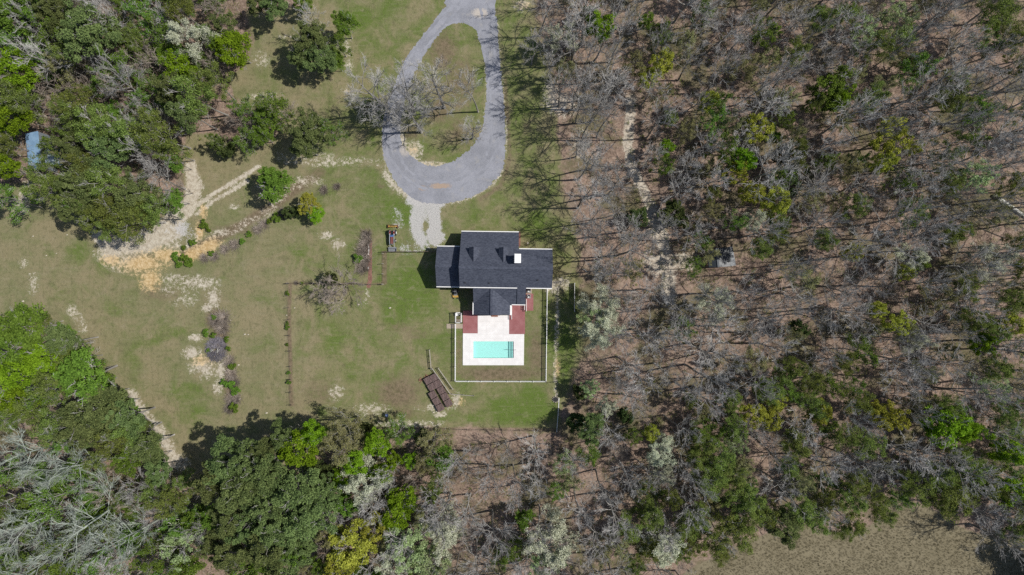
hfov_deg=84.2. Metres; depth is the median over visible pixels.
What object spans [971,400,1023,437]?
pine tree
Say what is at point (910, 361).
bare tree
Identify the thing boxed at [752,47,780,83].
budding tree
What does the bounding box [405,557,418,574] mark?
sparse tree
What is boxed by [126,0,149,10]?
leafy tree
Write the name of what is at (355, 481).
blossom tree
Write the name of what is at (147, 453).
pine tree
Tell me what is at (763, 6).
budding tree
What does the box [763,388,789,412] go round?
oak tree
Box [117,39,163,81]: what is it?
bare sapling
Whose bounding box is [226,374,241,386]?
brush
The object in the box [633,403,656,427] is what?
bare sapling
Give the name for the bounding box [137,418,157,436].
pine tree
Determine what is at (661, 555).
blossom tree
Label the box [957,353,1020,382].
pine tree
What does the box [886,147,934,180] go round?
bare tree
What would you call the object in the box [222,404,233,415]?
brush
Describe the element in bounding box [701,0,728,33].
bare tree
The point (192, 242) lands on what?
shrub
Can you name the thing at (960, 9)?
bare tree
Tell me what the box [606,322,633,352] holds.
bare tree
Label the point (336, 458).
budding tree
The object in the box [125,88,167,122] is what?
sparse tree
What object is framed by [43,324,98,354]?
tree
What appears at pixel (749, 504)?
pine tree
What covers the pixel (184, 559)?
pale green tree
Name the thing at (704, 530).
sparse tree
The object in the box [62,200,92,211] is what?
leafy tree
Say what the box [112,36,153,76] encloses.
sparse tree
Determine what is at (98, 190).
pine tree
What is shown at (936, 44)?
bare sapling
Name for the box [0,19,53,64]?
sparse tree
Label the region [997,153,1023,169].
bare sapling
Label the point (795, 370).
pine tree
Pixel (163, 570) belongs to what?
sparse tree
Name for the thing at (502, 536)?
bare sapling
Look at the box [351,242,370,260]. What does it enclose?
brush
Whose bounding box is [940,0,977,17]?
bare sapling
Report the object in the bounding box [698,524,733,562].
pine tree
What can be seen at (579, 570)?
bare sapling
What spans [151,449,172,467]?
pine tree
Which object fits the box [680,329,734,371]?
bare tree
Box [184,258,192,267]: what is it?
shrub
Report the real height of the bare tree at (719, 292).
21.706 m
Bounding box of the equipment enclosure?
[455,312,461,322]
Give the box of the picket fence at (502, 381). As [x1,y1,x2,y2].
[455,289,547,381]
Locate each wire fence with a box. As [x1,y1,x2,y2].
[286,283,290,405]
[404,427,554,431]
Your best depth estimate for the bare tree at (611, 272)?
106.92 m
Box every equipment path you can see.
[447,324,453,328]
[454,324,462,328]
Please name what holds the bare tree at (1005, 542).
on the ground at (144, 310)
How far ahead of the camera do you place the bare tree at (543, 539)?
106.07 m
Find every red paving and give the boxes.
[463,311,477,332]
[509,305,524,333]
[525,294,532,310]
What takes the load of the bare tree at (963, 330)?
on the ground at (144, 310)
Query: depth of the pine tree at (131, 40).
108.96 m
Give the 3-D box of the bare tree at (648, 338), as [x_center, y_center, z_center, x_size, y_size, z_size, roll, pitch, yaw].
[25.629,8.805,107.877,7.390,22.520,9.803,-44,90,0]
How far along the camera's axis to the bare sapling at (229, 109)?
112.33 m
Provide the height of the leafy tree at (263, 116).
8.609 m
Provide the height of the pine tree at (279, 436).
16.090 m
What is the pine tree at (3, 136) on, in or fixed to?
on the ground at (144, 310)
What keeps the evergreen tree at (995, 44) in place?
on the ground at (144, 310)
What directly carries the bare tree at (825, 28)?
on the ground at (144, 310)
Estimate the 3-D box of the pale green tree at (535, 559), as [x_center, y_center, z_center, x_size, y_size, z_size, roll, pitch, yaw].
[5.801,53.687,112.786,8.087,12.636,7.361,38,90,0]
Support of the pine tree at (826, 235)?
on the ground at (144, 310)
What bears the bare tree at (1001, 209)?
on the ground at (144, 310)
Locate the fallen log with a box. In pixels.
[994,194,1023,216]
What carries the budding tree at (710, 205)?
on the ground at (144, 310)
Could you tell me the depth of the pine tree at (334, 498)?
108.58 m
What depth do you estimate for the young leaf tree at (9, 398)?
107.23 m
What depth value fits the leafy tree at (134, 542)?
113.07 m
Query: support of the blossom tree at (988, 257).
on the ground at (144, 310)
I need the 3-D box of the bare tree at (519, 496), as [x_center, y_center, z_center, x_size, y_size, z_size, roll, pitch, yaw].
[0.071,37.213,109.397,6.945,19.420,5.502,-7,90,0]
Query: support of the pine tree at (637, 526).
on the ground at (144, 310)
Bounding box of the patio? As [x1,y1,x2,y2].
[463,315,523,364]
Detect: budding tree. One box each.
[42,51,100,85]
[49,144,79,166]
[63,0,108,23]
[296,558,320,574]
[305,428,340,458]
[314,512,344,548]
[321,404,373,448]
[325,426,364,466]
[371,532,393,557]
[409,504,435,533]
[413,558,444,574]
[414,451,437,476]
[415,426,454,459]
[554,56,575,84]
[556,469,580,491]
[585,534,613,571]
[604,521,629,561]
[618,49,645,83]
[620,256,645,285]
[648,81,675,106]
[666,29,696,60]
[673,117,702,148]
[686,402,713,421]
[689,154,723,179]
[691,236,720,265]
[692,479,724,511]
[698,198,724,224]
[707,108,745,133]
[716,0,731,13]
[721,52,759,84]
[726,344,769,375]
[727,454,755,479]
[740,0,771,24]
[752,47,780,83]
[766,84,801,117]
[774,327,807,345]
[782,119,807,142]
[782,470,815,497]
[787,260,821,291]
[793,184,826,213]
[816,191,845,214]
[828,151,866,186]
[829,110,854,132]
[845,63,868,86]
[855,320,891,337]
[861,74,897,100]
[869,457,898,474]
[883,317,920,342]
[886,42,920,71]
[890,0,936,25]
[894,392,932,409]
[899,405,934,425]
[901,278,958,317]
[906,358,944,383]
[958,200,1018,238]
[982,276,1023,294]
[991,298,1023,315]
[995,414,1023,435]
[1002,366,1023,391]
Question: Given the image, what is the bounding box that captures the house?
[435,231,552,318]
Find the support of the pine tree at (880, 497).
on the ground at (144, 310)
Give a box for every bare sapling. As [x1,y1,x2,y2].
[14,92,55,116]
[15,164,52,191]
[31,65,78,94]
[31,89,59,115]
[38,512,72,540]
[40,113,70,129]
[42,123,86,140]
[60,71,104,102]
[67,51,101,76]
[71,0,113,23]
[74,470,137,510]
[95,70,141,98]
[113,82,137,119]
[114,496,157,519]
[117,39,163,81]
[137,47,170,81]
[168,180,191,196]
[173,12,208,55]
[195,0,241,34]
[199,49,229,77]
[226,106,251,129]
[275,100,298,125]
[309,277,333,303]
[316,281,340,301]
[316,542,331,560]
[323,251,364,311]
[324,286,347,317]
[350,504,375,528]
[402,470,427,490]
[429,536,463,573]
[433,54,460,88]
[457,516,482,555]
[494,522,508,552]
[559,515,585,549]
[570,562,587,574]
[587,345,607,364]
[607,436,629,465]
[618,73,641,101]
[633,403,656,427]
[654,472,679,495]
[670,151,691,166]
[675,551,696,574]
[681,201,718,229]
[699,211,738,247]
[713,194,746,220]
[726,39,759,74]
[729,0,757,28]
[734,8,758,40]
[740,510,767,534]
[778,0,813,24]
[780,68,812,90]
[788,120,819,138]
[802,207,832,224]
[808,162,837,195]
[811,40,848,73]
[822,280,863,307]
[827,214,850,237]
[833,308,872,326]
[835,413,866,433]
[847,2,884,32]
[851,191,893,211]
[866,264,904,287]
[869,281,906,301]
[888,371,912,392]
[910,234,940,256]
[914,173,936,187]
[934,31,977,62]
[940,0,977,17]
[940,184,976,201]
[941,354,993,381]
[974,441,1003,466]
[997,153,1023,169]
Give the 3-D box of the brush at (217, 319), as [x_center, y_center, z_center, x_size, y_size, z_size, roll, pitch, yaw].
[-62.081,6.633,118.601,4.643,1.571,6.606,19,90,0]
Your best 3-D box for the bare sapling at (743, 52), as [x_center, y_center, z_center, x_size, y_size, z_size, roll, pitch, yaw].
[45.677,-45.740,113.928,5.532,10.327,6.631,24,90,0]
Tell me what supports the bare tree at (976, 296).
on the ground at (144, 310)
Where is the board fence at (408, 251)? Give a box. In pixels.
[381,251,436,251]
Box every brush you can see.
[199,251,208,263]
[205,307,224,329]
[207,251,220,263]
[213,317,234,336]
[214,308,231,332]
[218,243,228,253]
[220,391,240,406]
[221,352,238,366]
[222,368,240,381]
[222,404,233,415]
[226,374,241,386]
[227,393,243,404]
[228,237,239,253]
[250,223,262,235]
[252,215,271,232]
[318,185,330,197]
[332,181,343,191]
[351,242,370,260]
[354,248,375,267]
[354,259,378,274]
[356,236,374,252]
[360,226,372,241]
[363,235,372,248]
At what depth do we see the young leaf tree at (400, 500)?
109.97 m
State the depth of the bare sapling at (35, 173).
112.36 m
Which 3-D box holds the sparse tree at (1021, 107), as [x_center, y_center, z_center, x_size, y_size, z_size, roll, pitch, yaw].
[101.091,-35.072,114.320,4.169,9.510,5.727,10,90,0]
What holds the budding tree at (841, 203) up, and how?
on the ground at (144, 310)
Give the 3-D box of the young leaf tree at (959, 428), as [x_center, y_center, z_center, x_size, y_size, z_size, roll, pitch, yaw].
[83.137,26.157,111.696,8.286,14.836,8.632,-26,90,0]
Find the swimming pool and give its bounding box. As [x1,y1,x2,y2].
[473,341,513,357]
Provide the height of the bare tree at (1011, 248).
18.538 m
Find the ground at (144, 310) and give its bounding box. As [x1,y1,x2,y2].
[0,0,1023,574]
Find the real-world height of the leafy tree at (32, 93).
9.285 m
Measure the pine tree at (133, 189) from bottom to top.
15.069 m
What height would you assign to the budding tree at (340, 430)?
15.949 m
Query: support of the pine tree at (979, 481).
on the ground at (144, 310)
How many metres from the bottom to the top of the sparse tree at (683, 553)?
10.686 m
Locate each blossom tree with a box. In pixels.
[162,17,220,64]
[337,450,395,509]
[374,542,410,574]
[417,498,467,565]
[522,503,581,570]
[540,21,582,56]
[576,283,621,321]
[577,308,626,351]
[593,396,618,416]
[636,512,686,570]
[644,430,676,467]
[646,454,676,485]
[692,283,733,325]
[734,206,766,232]
[882,242,930,277]
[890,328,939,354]
[940,239,1019,283]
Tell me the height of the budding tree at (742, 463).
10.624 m
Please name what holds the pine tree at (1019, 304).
on the ground at (144, 310)
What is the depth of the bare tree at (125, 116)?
109.86 m
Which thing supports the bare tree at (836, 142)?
on the ground at (144, 310)
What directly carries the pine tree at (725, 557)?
on the ground at (144, 310)
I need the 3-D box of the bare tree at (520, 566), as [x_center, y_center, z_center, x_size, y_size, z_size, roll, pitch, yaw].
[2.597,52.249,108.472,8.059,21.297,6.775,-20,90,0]
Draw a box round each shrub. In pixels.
[171,251,178,260]
[175,260,182,267]
[179,253,188,264]
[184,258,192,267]
[188,239,196,245]
[199,219,207,228]
[202,328,208,336]
[224,380,234,389]
[227,363,236,369]
[228,402,237,412]
[231,386,240,395]
[271,212,280,222]
[353,253,362,262]
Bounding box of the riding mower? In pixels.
[452,289,458,298]
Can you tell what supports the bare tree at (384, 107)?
on the ground at (144, 310)
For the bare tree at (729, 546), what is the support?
on the ground at (144, 310)
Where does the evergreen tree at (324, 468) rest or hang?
on the ground at (144, 310)
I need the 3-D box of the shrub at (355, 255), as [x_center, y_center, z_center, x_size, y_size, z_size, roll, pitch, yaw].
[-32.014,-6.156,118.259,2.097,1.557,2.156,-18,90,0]
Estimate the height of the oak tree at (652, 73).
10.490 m
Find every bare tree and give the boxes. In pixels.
[0,525,34,558]
[1,35,83,81]
[1,517,53,554]
[2,0,57,45]
[72,544,116,574]
[76,0,121,26]
[80,42,119,74]
[83,0,149,37]
[89,45,160,111]
[92,548,143,574]
[115,103,165,141]
[115,468,161,505]
[118,134,183,174]
[128,156,185,203]
[129,95,185,130]
[134,497,184,531]
[147,1,186,34]
[173,513,215,545]
[293,0,330,39]
[321,496,344,524]
[343,52,409,129]
[349,488,387,525]
[353,551,385,574]
[356,483,396,513]
[368,459,396,494]
[369,88,406,127]
[372,516,413,570]
[381,59,438,115]
[386,87,433,144]
[403,86,433,118]
[405,56,459,117]
[407,481,451,517]
[417,491,468,549]
[432,446,483,482]
[435,467,459,496]
[443,553,462,574]
[451,492,482,533]
[454,64,483,112]
[457,115,488,144]
[458,538,496,574]
[468,509,522,569]
[471,454,510,502]
[494,440,516,468]
[497,464,529,503]
[499,485,522,516]
[506,538,543,574]
[515,429,547,473]
[518,459,547,499]
[519,26,553,64]
[526,504,555,551]
[529,0,560,38]
[541,49,560,79]
[543,541,583,574]
[544,64,583,106]
[546,7,599,65]
[555,447,588,477]
[559,0,584,19]
[559,487,595,532]
[560,59,599,110]
[562,131,591,160]
[563,216,594,243]
[567,170,614,224]
[568,0,608,44]
[570,62,603,102]
[570,91,592,126]
[570,99,608,146]
[571,33,606,83]
[574,136,608,188]
[577,140,614,183]
[577,198,616,242]
[578,173,628,206]
[578,468,619,507]
[578,509,625,572]
[580,88,616,121]
[581,543,602,574]
[582,253,609,284]
[584,218,614,249]
[585,66,634,119]
[586,19,617,66]
[586,55,635,105]
[589,553,633,574]
[590,237,619,277]
[592,96,626,137]
[593,490,644,544]
[594,0,633,24]
[597,157,638,204]
[597,409,626,454]
[600,260,632,289]
[600,280,630,307]
[601,36,628,81]
[602,192,629,227]
[605,376,635,400]
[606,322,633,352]
[609,209,647,252]
[610,10,639,57]
[610,455,647,502]
[612,348,642,384]
[615,0,634,15]
[615,220,664,273]
[617,296,642,328]
[617,381,650,419]
[621,0,648,38]
[621,349,661,404]
[623,272,669,311]
[627,311,675,361]
[636,68,669,106]
[636,459,669,493]
[639,14,677,65]
[639,140,670,172]
[640,557,672,574]
[642,90,685,137]
[643,202,679,250]
[647,515,681,558]
[653,355,685,393]
[654,314,698,350]
[658,290,704,338]
[662,172,704,204]
[663,413,705,448]
[667,143,706,180]
[667,445,700,486]
[667,493,711,537]
[670,38,707,84]
[672,0,728,44]
[672,213,715,252]
[672,372,704,403]
[673,0,711,25]
[676,369,736,422]
[680,86,712,117]
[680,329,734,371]
[680,465,718,511]
[683,357,744,406]
[685,126,725,162]
[689,278,739,319]
[689,306,726,330]
[690,155,733,197]
[694,295,746,351]
[699,5,756,54]
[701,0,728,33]
[702,338,749,378]
[704,518,738,554]
[705,43,754,91]
[713,126,762,155]
[720,92,756,128]
[723,270,773,309]
[726,7,778,58]
[730,319,771,349]
[730,366,780,415]
[732,412,773,446]
[736,60,796,104]
[737,140,808,202]
[739,80,797,127]
[739,298,790,336]
[740,215,795,253]
[747,320,803,370]
[749,434,802,478]
[754,48,814,99]
[754,254,816,284]
[756,465,807,511]
[757,132,799,175]
[761,0,808,24]
[764,294,817,318]
[768,2,820,46]
[771,282,822,313]
[773,407,827,449]
[776,250,830,280]
[786,173,827,214]
[787,204,854,249]
[790,8,840,54]
[791,346,840,375]
[794,156,842,210]
[795,32,850,78]
[795,305,841,334]
[803,125,854,164]
[803,443,866,491]
[804,0,858,15]
[808,492,849,531]
[811,0,868,51]
[812,87,899,141]
[812,337,851,363]
[814,263,875,310]
[814,291,881,339]
[816,239,882,274]
[818,58,865,91]
[821,438,888,482]
[827,398,890,440]
[829,0,880,24]
[831,319,880,349]
[833,27,881,67]
[837,159,889,206]
[840,221,897,258]
[841,263,895,306]
[846,106,925,140]
[849,447,906,490]
[856,190,946,241]
[860,225,937,279]
[862,78,929,119]
[865,340,939,385]
[866,0,900,13]
[866,11,951,71]
[866,361,935,402]
[871,433,948,480]
[872,167,957,209]
[872,326,939,358]
[879,113,948,160]
[879,211,960,257]
[879,392,948,428]
[883,58,979,120]
[885,353,946,384]
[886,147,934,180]
[889,270,965,299]
[890,425,976,488]
[893,128,972,191]
[895,205,972,248]
[895,296,952,349]
[898,0,965,43]
[903,0,958,16]
[907,178,998,216]
[910,101,989,133]
[914,47,1013,102]
[918,336,973,381]
[918,364,1009,416]
[920,275,1000,323]
[920,312,986,348]
[921,19,995,75]
[924,0,989,27]
[929,239,1022,290]
[931,124,1023,181]
[931,452,1022,502]
[932,61,1001,111]
[935,96,1023,135]
[938,193,1020,228]
[943,292,1011,330]
[944,382,1023,413]
[948,270,1020,299]
[955,22,1023,71]
[957,68,1023,120]
[959,178,1023,216]
[959,500,1020,532]
[960,326,1023,369]
[961,110,1023,169]
[961,239,1023,266]
[963,0,1023,25]
[963,414,1023,454]
[965,476,1023,526]
[966,149,1023,186]
[969,523,1023,568]
[974,53,1023,96]
[974,77,1023,123]
[976,370,1023,409]
[979,115,1023,160]
[980,398,1023,416]
[982,203,1023,231]
[996,65,1023,92]
[996,345,1023,361]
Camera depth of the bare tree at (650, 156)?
110.01 m
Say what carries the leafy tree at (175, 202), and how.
on the ground at (144, 310)
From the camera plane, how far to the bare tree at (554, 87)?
107.70 m
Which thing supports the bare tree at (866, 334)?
on the ground at (144, 310)
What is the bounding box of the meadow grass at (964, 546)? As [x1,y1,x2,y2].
[702,502,1023,574]
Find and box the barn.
[25,131,85,173]
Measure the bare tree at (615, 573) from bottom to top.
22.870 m
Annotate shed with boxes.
[704,246,735,266]
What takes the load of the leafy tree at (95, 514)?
on the ground at (144, 310)
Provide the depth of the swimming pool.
119.74 m
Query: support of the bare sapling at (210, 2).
on the ground at (144, 310)
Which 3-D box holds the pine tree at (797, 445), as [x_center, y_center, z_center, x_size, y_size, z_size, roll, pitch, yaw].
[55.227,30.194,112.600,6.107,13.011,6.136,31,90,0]
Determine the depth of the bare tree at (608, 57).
104.82 m
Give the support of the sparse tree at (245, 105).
on the ground at (144, 310)
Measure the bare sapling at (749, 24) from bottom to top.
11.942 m
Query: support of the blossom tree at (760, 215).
on the ground at (144, 310)
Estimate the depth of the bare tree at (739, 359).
107.70 m
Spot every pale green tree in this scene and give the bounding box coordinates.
[157,516,208,572]
[383,523,429,574]
[409,540,452,574]
[527,541,565,574]
[553,448,576,474]
[576,306,604,329]
[579,379,599,399]
[718,431,750,456]
[840,14,881,57]
[868,0,922,38]
[940,158,1002,193]
[958,371,1012,403]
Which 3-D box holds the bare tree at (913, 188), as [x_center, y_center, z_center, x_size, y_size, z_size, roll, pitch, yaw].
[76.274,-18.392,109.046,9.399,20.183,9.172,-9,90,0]
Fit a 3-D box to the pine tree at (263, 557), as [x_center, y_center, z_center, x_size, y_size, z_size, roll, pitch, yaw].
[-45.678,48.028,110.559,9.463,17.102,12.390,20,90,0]
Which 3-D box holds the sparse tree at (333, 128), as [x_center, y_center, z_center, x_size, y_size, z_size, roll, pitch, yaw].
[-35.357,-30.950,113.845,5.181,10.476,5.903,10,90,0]
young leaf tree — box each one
[0,46,60,93]
[0,101,48,136]
[0,153,27,179]
[0,354,48,397]
[0,373,58,415]
[19,339,69,373]
[157,48,197,82]
[208,29,252,69]
[277,428,319,468]
[299,418,333,447]
[307,206,325,225]
[330,468,352,489]
[336,449,367,475]
[361,426,391,456]
[366,462,392,488]
[377,503,408,532]
[383,450,402,470]
[385,483,418,519]
[402,452,420,470]
[583,9,617,46]
[657,139,676,157]
[731,147,757,173]
[815,83,856,113]
[913,403,974,449]
[936,415,997,444]
[946,329,1004,355]
[974,464,1023,508]
[977,433,1023,465]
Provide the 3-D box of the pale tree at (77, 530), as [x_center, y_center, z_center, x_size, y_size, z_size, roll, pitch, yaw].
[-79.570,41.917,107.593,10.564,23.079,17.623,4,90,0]
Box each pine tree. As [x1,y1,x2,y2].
[0,71,59,123]
[0,132,31,157]
[0,405,50,432]
[2,395,67,434]
[9,64,64,90]
[9,89,59,115]
[19,169,70,209]
[26,314,62,335]
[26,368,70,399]
[27,400,71,448]
[29,0,90,33]
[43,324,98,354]
[46,37,95,67]
[46,99,100,135]
[49,129,105,159]
[50,82,116,120]
[50,347,93,371]
[52,407,103,459]
[53,155,115,203]
[55,0,132,63]
[55,384,136,441]
[56,151,117,181]
[56,190,97,221]
[62,335,93,352]
[70,101,132,149]
[74,205,129,233]
[79,161,128,211]
[80,448,120,471]
[83,127,144,172]
[84,193,141,228]
[88,358,111,376]
[90,512,132,541]
[92,425,141,461]
[94,216,145,243]
[100,380,129,401]
[100,398,156,441]
[102,113,156,154]
[104,195,166,244]
[109,421,161,449]
[110,166,163,213]
[117,23,152,61]
[124,393,139,408]
[126,106,193,159]
[126,430,174,466]
[134,477,179,508]
[135,192,184,228]
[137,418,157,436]
[140,140,194,165]
[141,474,198,522]
[143,459,184,486]
[149,71,185,103]
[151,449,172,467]
[160,0,199,25]
[164,74,228,121]
[164,100,217,134]
[171,467,202,490]
[188,59,236,100]
[190,459,233,504]
[194,529,222,562]
[202,434,253,485]
[206,502,250,544]
[209,12,237,35]
[211,529,252,573]
[213,468,269,514]
[224,508,270,547]
[227,437,264,475]
[236,513,297,574]
[239,449,294,496]
[239,487,284,519]
[245,0,268,19]
[249,433,278,463]
[251,512,293,551]
[258,0,288,21]
[264,465,324,528]
[264,556,300,574]
[270,417,308,449]
[276,484,337,547]
[277,524,318,567]
[286,41,309,69]
[288,106,331,150]
[288,129,318,159]
[291,19,327,55]
[302,31,337,72]
[310,483,340,511]
[319,471,341,497]
[576,405,604,444]
[616,505,645,542]
[624,548,647,574]
[630,529,659,563]
[634,490,658,518]
[636,502,667,534]
[658,486,683,511]
[659,108,678,127]
[671,501,700,543]
[677,532,701,557]
[681,390,697,410]
[685,445,713,471]
[686,498,712,528]
[687,427,717,455]
[690,0,716,31]
[690,458,728,503]
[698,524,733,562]
[701,184,722,203]
[703,433,736,479]
[707,498,745,539]
[707,538,737,567]
[711,461,748,495]
[714,389,743,411]
[714,410,748,442]
[715,513,758,554]
[719,475,766,519]
[735,495,777,533]
[742,236,773,260]
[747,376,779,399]
[750,381,785,406]
[756,494,781,529]
[757,215,791,244]
[764,366,797,388]
[764,506,805,549]
[769,34,812,73]
[771,356,810,380]
[771,454,803,479]
[773,425,812,460]
[778,492,821,529]
[782,135,813,156]
[782,146,809,172]
[788,391,830,422]
[794,95,826,117]
[795,503,835,535]
[796,369,827,397]
[800,0,840,36]
[802,227,841,251]
[802,478,844,514]
[819,421,860,450]
[820,0,867,35]
[822,481,869,514]
[823,350,859,375]
[828,385,875,414]
[828,518,855,542]
[831,462,872,499]
[833,508,869,540]
[834,426,887,459]
[837,193,873,219]
[840,80,892,117]
[851,29,896,65]
[854,483,892,519]
[865,498,898,530]
[881,468,935,507]
[905,460,960,500]
[908,84,977,123]
[914,393,964,421]
[916,480,950,509]
[917,172,967,200]
[923,221,975,246]
[923,432,981,465]
[928,469,981,524]
[933,268,987,304]
[933,308,996,335]
[935,445,1001,486]
[948,320,1013,344]
[949,464,1010,500]
[952,0,1022,38]
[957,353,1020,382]
[969,19,1023,59]
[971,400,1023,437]
[976,170,1023,201]
[979,255,1023,278]
[980,54,1023,82]
[982,514,1023,546]
[984,230,1023,252]
[988,280,1023,316]
[988,492,1023,520]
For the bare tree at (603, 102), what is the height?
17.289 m
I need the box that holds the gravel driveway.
[382,0,505,203]
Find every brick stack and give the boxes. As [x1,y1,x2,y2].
[423,376,432,384]
[427,382,435,391]
[428,390,437,398]
[430,373,438,381]
[432,396,440,405]
[433,379,441,387]
[436,403,444,411]
[437,385,445,394]
[440,392,448,400]
[444,398,452,406]
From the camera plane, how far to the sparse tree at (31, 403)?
107.83 m
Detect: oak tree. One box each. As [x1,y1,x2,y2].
[297,192,321,214]
[322,546,354,574]
[326,517,379,572]
[358,510,386,542]
[636,66,656,91]
[641,423,660,443]
[647,46,674,79]
[696,90,719,112]
[719,159,748,185]
[734,181,766,205]
[738,401,768,429]
[741,112,774,148]
[756,184,792,214]
[756,406,783,431]
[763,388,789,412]
[799,397,832,426]
[834,243,863,261]
[853,301,888,318]
[860,115,914,160]
[862,399,891,422]
[865,151,901,173]
[871,309,916,335]
[874,399,910,431]
[884,263,917,281]
[894,140,924,155]
[997,312,1023,335]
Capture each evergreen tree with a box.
[213,135,235,157]
[281,206,299,217]
[304,459,335,478]
[321,271,337,285]
[356,422,373,438]
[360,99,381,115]
[413,428,425,442]
[565,412,583,432]
[572,384,588,399]
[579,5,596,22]
[616,407,633,423]
[627,206,648,227]
[657,199,689,228]
[769,142,791,166]
[776,162,800,180]
[778,174,802,197]
[788,318,811,337]
[941,230,963,243]
[991,39,1005,50]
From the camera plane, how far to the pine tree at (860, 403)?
108.89 m
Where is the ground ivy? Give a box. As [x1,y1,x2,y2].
[0,0,1023,574]
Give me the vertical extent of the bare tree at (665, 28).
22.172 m
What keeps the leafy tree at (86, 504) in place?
on the ground at (144, 310)
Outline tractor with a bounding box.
[388,225,397,250]
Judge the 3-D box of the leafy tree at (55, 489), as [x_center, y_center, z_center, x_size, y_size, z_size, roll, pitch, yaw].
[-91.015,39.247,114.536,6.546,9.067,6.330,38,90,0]
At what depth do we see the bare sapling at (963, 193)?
111.36 m
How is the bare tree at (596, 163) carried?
on the ground at (144, 310)
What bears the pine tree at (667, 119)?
on the ground at (144, 310)
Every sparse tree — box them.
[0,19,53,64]
[0,28,20,53]
[0,183,46,224]
[0,445,50,487]
[0,463,45,521]
[0,519,66,574]
[0,524,17,553]
[0,549,37,574]
[18,0,70,31]
[19,536,53,555]
[20,379,64,409]
[20,453,67,483]
[21,151,68,186]
[21,466,96,523]
[23,45,71,79]
[24,550,64,574]
[30,16,85,61]
[36,130,83,168]
[38,517,108,574]
[44,122,85,147]
[45,426,91,456]
[51,88,86,118]
[54,514,88,541]
[73,469,116,499]
[73,504,107,525]
[77,539,142,574]
[82,80,123,98]
[85,63,130,93]
[94,47,148,91]
[100,16,143,53]
[107,476,143,514]
[110,0,142,23]
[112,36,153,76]
[117,517,152,542]
[118,108,151,125]
[120,0,174,39]
[124,66,162,99]
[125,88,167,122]
[127,529,165,559]
[128,534,178,574]
[141,12,181,49]
[150,88,185,115]
[152,0,185,21]
[152,555,173,574]
[155,494,198,538]
[168,539,195,559]
[171,41,207,69]
[173,0,202,17]
[187,47,219,73]
[194,22,217,47]
[195,0,230,18]
[204,33,226,60]
[204,132,230,153]
[226,93,267,123]
[229,546,265,574]
[231,122,269,157]
[251,90,295,134]
[318,116,348,146]
[326,31,354,56]
[385,411,415,446]
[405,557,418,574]
[418,461,444,503]
[488,546,509,572]
[497,531,530,560]
[545,475,568,502]
[575,438,601,466]
[622,422,645,445]
[635,472,667,501]
[647,18,675,53]
[648,154,676,176]
[663,538,691,563]
[668,315,697,340]
[679,511,710,540]
[682,256,704,281]
[686,231,714,250]
[690,414,717,444]
[695,103,729,139]
[697,88,732,116]
[702,129,739,158]
[703,415,733,446]
[705,147,736,182]
[718,208,749,233]
[738,477,757,500]
[739,15,783,53]
[761,166,796,189]
[764,105,797,137]
[764,203,792,229]
[777,376,805,403]
[799,410,841,439]
[802,153,840,176]
[807,470,837,498]
[808,363,844,398]
[835,375,866,397]
[840,149,871,174]
[840,332,881,367]
[876,480,919,511]
[880,165,923,193]
[881,21,918,65]
[886,50,943,93]
[894,57,929,86]
[895,194,931,236]
[916,146,966,169]
[918,166,965,184]
[929,128,993,160]
[931,341,965,361]
[940,392,973,414]
[943,64,971,94]
[945,91,1006,131]
[963,20,1000,52]
[964,304,1002,331]
[978,446,1010,474]
[990,393,1023,416]
[990,460,1023,480]
[991,441,1021,464]
[995,102,1023,126]
[997,429,1023,445]
[1009,335,1023,363]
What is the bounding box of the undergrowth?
[0,0,1023,574]
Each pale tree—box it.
[0,425,77,500]
[0,480,79,568]
[0,519,93,574]
[15,440,111,498]
[26,464,130,573]
[77,504,169,572]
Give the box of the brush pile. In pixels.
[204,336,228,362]
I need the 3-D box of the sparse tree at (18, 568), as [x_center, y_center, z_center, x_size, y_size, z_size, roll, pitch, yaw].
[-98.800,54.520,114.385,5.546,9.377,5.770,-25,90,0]
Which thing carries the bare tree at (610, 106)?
on the ground at (144, 310)
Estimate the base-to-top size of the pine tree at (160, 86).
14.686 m
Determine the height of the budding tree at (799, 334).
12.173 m
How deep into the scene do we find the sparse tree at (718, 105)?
110.24 m
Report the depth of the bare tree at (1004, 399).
105.98 m
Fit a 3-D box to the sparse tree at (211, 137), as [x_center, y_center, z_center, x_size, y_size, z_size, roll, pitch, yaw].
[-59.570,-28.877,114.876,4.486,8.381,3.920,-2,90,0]
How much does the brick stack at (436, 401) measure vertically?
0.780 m
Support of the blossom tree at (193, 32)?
on the ground at (144, 310)
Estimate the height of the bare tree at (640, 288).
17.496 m
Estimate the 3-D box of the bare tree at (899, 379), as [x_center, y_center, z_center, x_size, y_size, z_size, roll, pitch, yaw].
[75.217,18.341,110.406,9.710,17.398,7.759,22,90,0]
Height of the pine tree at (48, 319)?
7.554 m
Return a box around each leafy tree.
[0,0,57,40]
[0,85,41,107]
[0,124,25,144]
[0,301,63,355]
[0,329,40,375]
[3,511,29,533]
[5,463,29,481]
[17,497,39,520]
[24,500,66,530]
[35,473,70,503]
[48,545,104,574]
[51,320,79,337]
[52,343,117,405]
[59,456,89,483]
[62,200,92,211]
[67,552,91,574]
[70,347,101,366]
[71,365,112,389]
[78,492,107,514]
[85,502,114,528]
[95,370,116,384]
[101,99,122,119]
[110,448,141,477]
[113,519,148,560]
[123,500,149,523]
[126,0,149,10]
[128,405,145,416]
[150,42,177,68]
[159,188,190,212]
[159,511,184,535]
[163,152,191,173]
[168,549,206,574]
[178,503,212,533]
[200,504,221,530]
[244,548,272,574]
[250,123,275,145]
[251,108,280,131]
[256,166,295,204]
[281,538,314,566]
[293,0,312,14]
[310,551,329,574]
[321,51,344,71]
[330,10,361,40]
[335,492,359,518]
[348,565,368,574]
[369,566,383,574]
[424,443,453,472]
[514,508,536,532]
[638,11,654,31]
[762,125,783,143]
[805,65,858,113]
[897,249,931,271]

